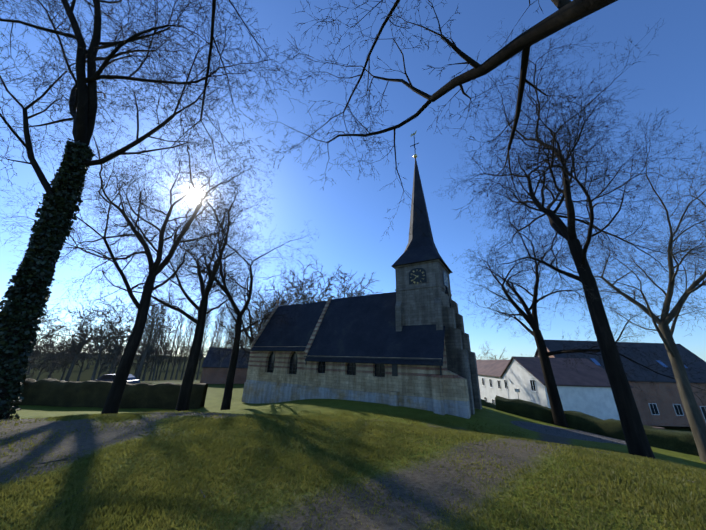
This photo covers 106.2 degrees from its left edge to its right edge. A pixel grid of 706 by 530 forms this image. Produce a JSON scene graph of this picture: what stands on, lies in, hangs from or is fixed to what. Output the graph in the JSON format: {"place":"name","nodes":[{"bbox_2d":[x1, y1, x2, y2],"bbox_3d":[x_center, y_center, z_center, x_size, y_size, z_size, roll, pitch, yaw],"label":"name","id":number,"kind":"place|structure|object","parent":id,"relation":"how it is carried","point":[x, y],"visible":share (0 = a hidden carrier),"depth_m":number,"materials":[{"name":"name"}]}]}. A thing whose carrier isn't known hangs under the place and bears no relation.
{"place":"outdoors","nodes":[
{"label":"outdoors","id":0,"kind":"place"},
{"bbox_2d":[200,368,247,383],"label":"house walls","id":1,"kind":"structure","parent":0,"point":[211,376],"depth_m":52.99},
{"bbox_2d":[201,347,250,367],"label":"house roof","id":2,"kind":"structure","parent":1,"relation":"on","point":[214,364],"depth_m":55.13,"materials":[{"name":"grey tile"}]},
{"bbox_2d":[251,158,452,365],"bbox_3d":[-0.485,-0.453,31.807,22.500,22.778,7.560,-10,-23,30],"label":"church roof","id":3,"kind":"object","parent":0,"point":[361,326],"visible":0.81,"depth_m":26.36,"materials":[{"name":"black tile"}]},
{"bbox_2d":[0,409,705,529],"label":"grass","id":4,"kind":"structure","parent":0,"point":[660,468],"depth_m":3.80,"materials":[{"name":"green plant"}]},
{"bbox_2d":[0,352,705,529],"bbox_3d":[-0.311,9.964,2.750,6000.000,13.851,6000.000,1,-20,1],"label":"ground","id":5,"kind":"structure","parent":0,"point":[495,418],"depth_m":4.42,"materials":[{"name":"green plant"}]},
{"bbox_2d":[26,351,42,376],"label":"tree","id":6,"kind":"object","parent":5,"relation":"on","point":[30,364],"visible":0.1,"depth_m":69.74,"materials":[{"name":"brown plant"}]},
{"bbox_2d":[27,338,58,374],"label":"tree","id":7,"kind":"object","parent":5,"relation":"on","point":[40,352],"visible":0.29,"depth_m":133.08,"materials":[{"name":"brown plant"}]},
{"bbox_2d":[0,138,94,419],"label":"ivy","id":8,"kind":"object","parent":5,"relation":"on","point":[52,202],"visible":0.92,"depth_m":8.29,"materials":[{"name":"green plant"}]},
{"bbox_2d":[34,303,77,350],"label":"tree","id":9,"kind":"object","parent":5,"relation":"on","point":[48,334],"visible":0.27,"depth_m":93.60,"materials":[{"name":"brown plant"}]},
{"bbox_2d":[32,341,80,380],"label":"tree","id":10,"kind":"object","parent":5,"relation":"on","point":[51,364],"visible":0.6,"depth_m":83.29,"materials":[{"name":"brown plant"}]},
{"bbox_2d":[38,329,82,378],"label":"tree","id":11,"kind":"object","parent":5,"relation":"on","point":[50,374],"visible":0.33,"depth_m":108.72,"materials":[{"name":"brown plant"}]},
{"bbox_2d":[26,293,120,380],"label":"tree","id":12,"kind":"object","parent":5,"relation":"on","point":[77,353],"visible":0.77,"depth_m":73.28,"materials":[{"name":"brown plant"}]},
{"bbox_2d":[55,339,95,380],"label":"tree","id":13,"kind":"object","parent":5,"relation":"on","point":[62,376],"visible":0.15,"depth_m":108.59,"materials":[{"name":"brown plant"}]},
{"bbox_2d":[58,326,97,381],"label":"tree","id":14,"kind":"object","parent":5,"relation":"on","point":[76,363],"visible":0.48,"depth_m":105.56,"materials":[{"name":"brown plant"}]},
{"bbox_2d":[47,291,138,379],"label":"tree","id":15,"kind":"object","parent":5,"relation":"on","point":[112,336],"visible":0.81,"depth_m":68.54,"materials":[{"name":"brown plant"}]},
{"bbox_2d":[89,328,123,378],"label":"tree","id":16,"kind":"object","parent":5,"relation":"on","point":[102,365],"visible":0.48,"depth_m":93.71,"materials":[{"name":"brown plant"}]},
{"bbox_2d":[62,306,160,375],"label":"tree","id":17,"kind":"object","parent":5,"relation":"on","point":[135,358],"visible":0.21,"depth_m":76.94,"materials":[{"name":"brown plant"}]},
{"bbox_2d":[17,378,207,408],"bbox_3d":[-38.879,13.359,27.490,46.620,3.413,2.413,1,-20,1],"label":"hedge","id":18,"kind":"object","parent":5,"relation":"on","point":[62,393],"visible":0.69,"depth_m":26.69,"materials":[{"name":"green plant"}]},
{"bbox_2d":[93,374,139,383],"bbox_3d":[-28.325,13.705,31.609,4.700,1.240,1.820,1,-20,1],"label":"car body","id":19,"kind":"object","parent":5,"relation":"on","point":[132,379],"visible":0.37,"depth_m":31.33,"materials":[{"name":"white metal"}]},
{"bbox_2d":[101,375,114,379],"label":"car windows","id":20,"kind":"structure","parent":19,"relation":"in","point":[107,376],"depth_m":30.92,"materials":[{"name":"black glass"}]},
{"bbox_2d":[88,330,144,373],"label":"tree","id":21,"kind":"object","parent":5,"relation":"on","point":[109,358],"visible":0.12,"depth_m":102.23,"materials":[{"name":"brown plant"}]},
{"bbox_2d":[87,284,177,379],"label":"tree","id":22,"kind":"object","parent":5,"relation":"on","point":[149,327],"visible":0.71,"depth_m":68.81,"materials":[{"name":"brown plant"}]},
{"bbox_2d":[0,65,275,413],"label":"tree","id":23,"kind":"object","parent":5,"relation":"on","point":[114,398],"depth_m":18.98,"materials":[{"name":"brown plant"}]},
{"bbox_2d":[134,302,158,376],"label":"poplar","id":24,"kind":"object","parent":5,"relation":"on","point":[140,356],"visible":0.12,"depth_m":113.49,"materials":[{"name":"brown plant"}]},
{"bbox_2d":[138,316,157,379],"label":"poplar","id":25,"kind":"object","parent":5,"relation":"on","point":[145,357],"visible":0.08,"depth_m":113.79,"materials":[{"name":"plant"}]},
{"bbox_2d":[133,320,169,380],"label":"tree","id":26,"kind":"object","parent":5,"relation":"on","point":[148,358],"visible":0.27,"depth_m":110.61,"materials":[{"name":"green plant"}]},
{"bbox_2d":[141,297,165,380],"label":"poplar","id":27,"kind":"object","parent":5,"relation":"on","point":[155,332],"visible":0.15,"depth_m":120.25,"materials":[{"name":"brown plant"}]},
{"bbox_2d":[0,0,307,419],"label":"ivy tree","id":28,"kind":"object","parent":5,"relation":"on","point":[83,127],"depth_m":9.86,"materials":[{"name":"green plant"}]},
{"bbox_2d":[148,298,169,380],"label":"poplar","id":29,"kind":"object","parent":5,"relation":"on","point":[165,314],"visible":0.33,"depth_m":120.04,"materials":[{"name":"brown plant"}]},
{"bbox_2d":[141,328,185,380],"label":"tree","id":30,"kind":"object","parent":5,"relation":"on","point":[156,352],"visible":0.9,"depth_m":104.39,"materials":[{"name":"brown plant"}]},
{"bbox_2d":[154,314,173,379],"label":"poplar","id":31,"kind":"object","parent":5,"relation":"on","point":[162,349],"visible":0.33,"depth_m":120.19,"materials":[{"name":"brown plant"}]},
{"bbox_2d":[55,138,274,410],"bbox_3d":[-15.133,0.112,24.098,16.480,24.263,21.010,1,-20,1],"label":"tree","id":32,"kind":"object","parent":5,"relation":"on","point":[183,402],"depth_m":23.03,"materials":[{"name":"brown plant"}]},
{"bbox_2d":[157,312,177,379],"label":"poplar","id":33,"kind":"object","parent":5,"relation":"on","point":[167,346],"visible":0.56,"depth_m":121.45,"materials":[{"name":"brown plant"}]},
{"bbox_2d":[163,339,179,369],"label":"horizon tree","id":34,"kind":"object","parent":5,"relation":"on","point":[169,353],"visible":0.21,"depth_m":209.72,"materials":[{"name":"brown plant"}]},
{"bbox_2d":[164,304,185,379],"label":"poplar","id":35,"kind":"object","parent":5,"relation":"on","point":[174,338],"visible":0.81,"depth_m":123.29,"materials":[{"name":"plant"}]},
{"bbox_2d":[167,316,186,379],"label":"poplar","id":36,"kind":"object","parent":5,"relation":"on","point":[175,358],"visible":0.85,"depth_m":124.06,"materials":[{"name":"brown plant"}]},
{"bbox_2d":[170,341,190,369],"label":"horizon tree","id":37,"kind":"object","parent":5,"relation":"on","point":[178,359],"visible":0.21,"depth_m":218.94,"materials":[{"name":"brown plant"}]},
{"bbox_2d":[175,316,192,379],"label":"poplar","id":38,"kind":"object","parent":5,"relation":"on","point":[181,354],"visible":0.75,"depth_m":125.90,"materials":[{"name":"brown plant"}]},
{"bbox_2d":[180,302,197,379],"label":"poplar","id":39,"kind":"object","parent":5,"relation":"on","point":[188,345],"visible":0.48,"depth_m":127.73,"materials":[{"name":"brown plant"}]},
{"bbox_2d":[184,310,197,360],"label":"poplar","id":40,"kind":"object","parent":5,"relation":"on","point":[190,341],"visible":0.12,"depth_m":128.49,"materials":[{"name":"brown plant"}]},
{"bbox_2d":[196,306,211,379],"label":"poplar","id":41,"kind":"object","parent":5,"relation":"on","point":[200,356],"visible":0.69,"depth_m":131.71,"materials":[{"name":"brown plant"}]},
{"bbox_2d":[199,307,209,356],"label":"poplar","id":42,"kind":"object","parent":5,"relation":"on","point":[205,334],"visible":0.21,"depth_m":133.39,"materials":[{"name":"brown plant"}]},
{"bbox_2d":[205,311,223,355],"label":"poplar","id":43,"kind":"object","parent":5,"relation":"on","point":[212,341],"visible":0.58,"depth_m":135.13,"materials":[{"name":"plant"}]},
{"bbox_2d":[210,306,224,346],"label":"poplar","id":44,"kind":"object","parent":5,"relation":"on","point":[218,331],"visible":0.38,"depth_m":137.29,"materials":[{"name":"brown plant"}]},
{"bbox_2d":[216,323,224,347],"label":"poplar","id":45,"kind":"object","parent":5,"relation":"on","point":[220,337],"visible":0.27,"depth_m":137.62,"materials":[{"name":"brown plant"}]},
{"bbox_2d":[135,170,318,409],"bbox_3d":[-12.760,2.971,28.175,17.169,23.178,17.953,1,-20,1],"label":"tree","id":46,"kind":"object","parent":5,"relation":"on","point":[226,400],"depth_m":27.32,"materials":[{"name":"brown plant"}]},
{"bbox_2d":[224,304,238,347],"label":"poplar","id":47,"kind":"object","parent":5,"relation":"on","point":[230,332],"visible":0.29,"depth_m":139.64,"materials":[{"name":"plant"}]},
{"bbox_2d":[167,239,304,369],"bbox_3d":[-14.034,6.704,34.221,13.952,20.005,15.514,1,-20,1],"label":"tree","id":48,"kind":"object","parent":5,"relation":"on","point":[252,333],"depth_m":33.45,"materials":[{"name":"brown plant"}]},
{"bbox_2d":[211,266,301,371],"bbox_3d":[-14.867,9.774,44.867,13.666,22.333,11.495,16,-24,-35],"label":"tree","id":49,"kind":"object","parent":5,"relation":"on","point":[287,299],"visible":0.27,"depth_m":44.46,"materials":[{"name":"brown plant"}]},
{"bbox_2d":[240,270,324,335],"bbox_3d":[-13.037,11.025,50.834,13.315,24.077,21.167,-12,-24,34],"label":"tree","id":50,"kind":"object","parent":5,"relation":"on","point":[298,294],"visible":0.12,"depth_m":52.46,"materials":[{"name":"brown plant"}]},
{"bbox_2d":[253,258,349,326],"bbox_3d":[-11.400,10.644,56.647,20.211,28.466,20.157,7,-20,-15],"label":"tree","id":51,"kind":"object","parent":5,"relation":"on","point":[322,293],"visible":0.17,"depth_m":58.00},
{"bbox_2d":[305,273,361,302],"bbox_3d":[-3.724,13.536,62.034,18.922,25.642,18.364,-5,-21,18],"label":"tree","id":52,"kind":"object","parent":5,"relation":"on","point":[319,285],"depth_m":63.49,"materials":[{"name":"brown plant"}]},
{"bbox_2d":[5,422,693,529],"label":"fallen twigs","id":53,"kind":"object","parent":5,"relation":"on","point":[264,469],"visible":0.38,"depth_m":3.29,"materials":[{"name":"brown wood"}]},
{"bbox_2d":[326,269,381,298],"bbox_3d":[-0.424,13.741,64.665,19.967,26.546,16.259,20,-26,-41],"label":"tree","id":54,"kind":"object","parent":5,"relation":"on","point":[347,290],"visible":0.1,"depth_m":64.92,"materials":[{"name":"brown plant"}]},
{"bbox_2d":[481,399,495,408],"bbox_3d":[17.878,17.530,30.860,8.322,4.088,1.289,6,-20,-12],"label":"hedge","id":55,"kind":"object","parent":5,"relation":"on","point":[487,404],"visible":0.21,"depth_m":30.24,"materials":[{"name":"green plant"}]},
{"bbox_2d":[479,342,505,359],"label":"willow tree","id":56,"kind":"object","parent":5,"relation":"on","point":[487,350],"visible":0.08,"depth_m":61.78,"materials":[{"name":"brown plant"}]},
{"bbox_2d":[478,358,548,407],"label":"white house walls","id":57,"kind":"structure","parent":5,"relation":"on","point":[516,375],"depth_m":40.67,"materials":[{"name":"white paint"}]},
{"bbox_2d":[476,356,632,387],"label":"house tile roofs","id":58,"kind":"structure","parent":57,"relation":"on","point":[581,374],"depth_m":38.16,"materials":[{"name":"tile"}]},
{"bbox_2d":[435,18,705,458],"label":"tree","id":59,"kind":"object","parent":5,"relation":"on","point":[636,439],"depth_m":16.49,"materials":[{"name":"brown plant"}]},
{"bbox_2d":[451,198,705,441],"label":"tree","id":60,"kind":"object","parent":5,"relation":"on","point":[557,410],"depth_m":23.12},
{"bbox_2d":[545,385,619,419],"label":"house wall","id":61,"kind":"structure","parent":5,"relation":"on","point":[598,402],"depth_m":33.80,"materials":[{"name":"white paint"}]},
{"bbox_2d":[482,375,705,421],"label":"window frames","id":62,"kind":"structure","parent":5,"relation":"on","point":[536,391],"depth_m":42.63,"materials":[{"name":"white wood"}]},
{"bbox_2d":[482,378,705,419],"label":"window panes","id":63,"kind":"structure","parent":62,"relation":"in","point":[654,406],"depth_m":42.56,"materials":[{"name":"black glass"}]},
{"bbox_2d":[495,395,698,455],"bbox_3d":[21.929,10.926,16.081,2.550,2.984,24.586,20,-27,-41],"label":"hedge","id":64,"kind":"object","parent":5,"relation":"on","point":[675,440],"visible":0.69,"depth_m":19.66,"materials":[{"name":"green plant"}]},
{"bbox_2d":[515,112,705,461],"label":"plane tree","id":65,"kind":"object","parent":5,"relation":"on","point":[688,400],"depth_m":15.93,"materials":[{"name":"brown plant"}]},
{"bbox_2d":[534,340,705,383],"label":"barn roof and doors","id":66,"kind":"structure","parent":5,"relation":"on","point":[686,353],"depth_m":47.86,"materials":[{"name":"grey tile"}]},
{"bbox_2d":[590,358,687,367],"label":"skylights","id":67,"kind":"object","parent":66,"relation":"in","point":[597,363],"visible":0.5,"depth_m":46.80,"materials":[{"name":"grey glass"}]},
{"bbox_2d":[628,381,705,426],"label":"brick barn walls","id":68,"kind":"structure","parent":5,"relation":"on","point":[666,398],"depth_m":42.95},
{"bbox_2d":[0,0,705,361],"label":"sky","id":69,"kind":"structure","parent":0,"point":[348,216],"materials":[{"name":"blue"}]},
{"bbox_2d":[242,297,470,418],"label":"church walls","id":70,"kind":"structure","parent":0,"point":[426,387],"depth_m":22.97,"materials":[{"name":"grey stone"}]},
{"bbox_2d":[267,351,384,376],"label":"windows","id":71,"kind":"structure","parent":70,"relation":"in","point":[321,367],"depth_m":25.68,"materials":[{"name":"black glass"}]},
{"bbox_2d":[268,355,441,376],"bbox_3d":[-1.604,10.092,24.381,19.760,3.733,1.230,-10,-23,30],"label":"church leadwork","id":72,"kind":"object","parent":70,"relation":"attached to","point":[352,366],"visible":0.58,"depth_m":22.95,"materials":[{"name":"grey metal"}]},
{"bbox_2d":[104,0,617,261],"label":"overhanging tree","id":73,"kind":"object","parent":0,"point":[567,13],"depth_m":7.18,"materials":[{"name":"brown plant"}]},
{"bbox_2d":[410,131,447,286],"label":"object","id":74,"kind":"object","parent":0,"point":[415,156],"visible":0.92,"depth_m":31.05,"materials":[{"name":"metal"}]},
{"bbox_2d":[394,259,481,414],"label":"church tower","id":75,"kind":"structure","parent":0,"point":[427,303],"depth_m":23.16,"materials":[{"name":"grey stone"}]},
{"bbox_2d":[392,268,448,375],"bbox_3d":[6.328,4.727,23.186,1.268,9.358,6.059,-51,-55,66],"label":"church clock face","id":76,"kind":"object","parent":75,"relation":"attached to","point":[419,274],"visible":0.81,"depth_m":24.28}
]}

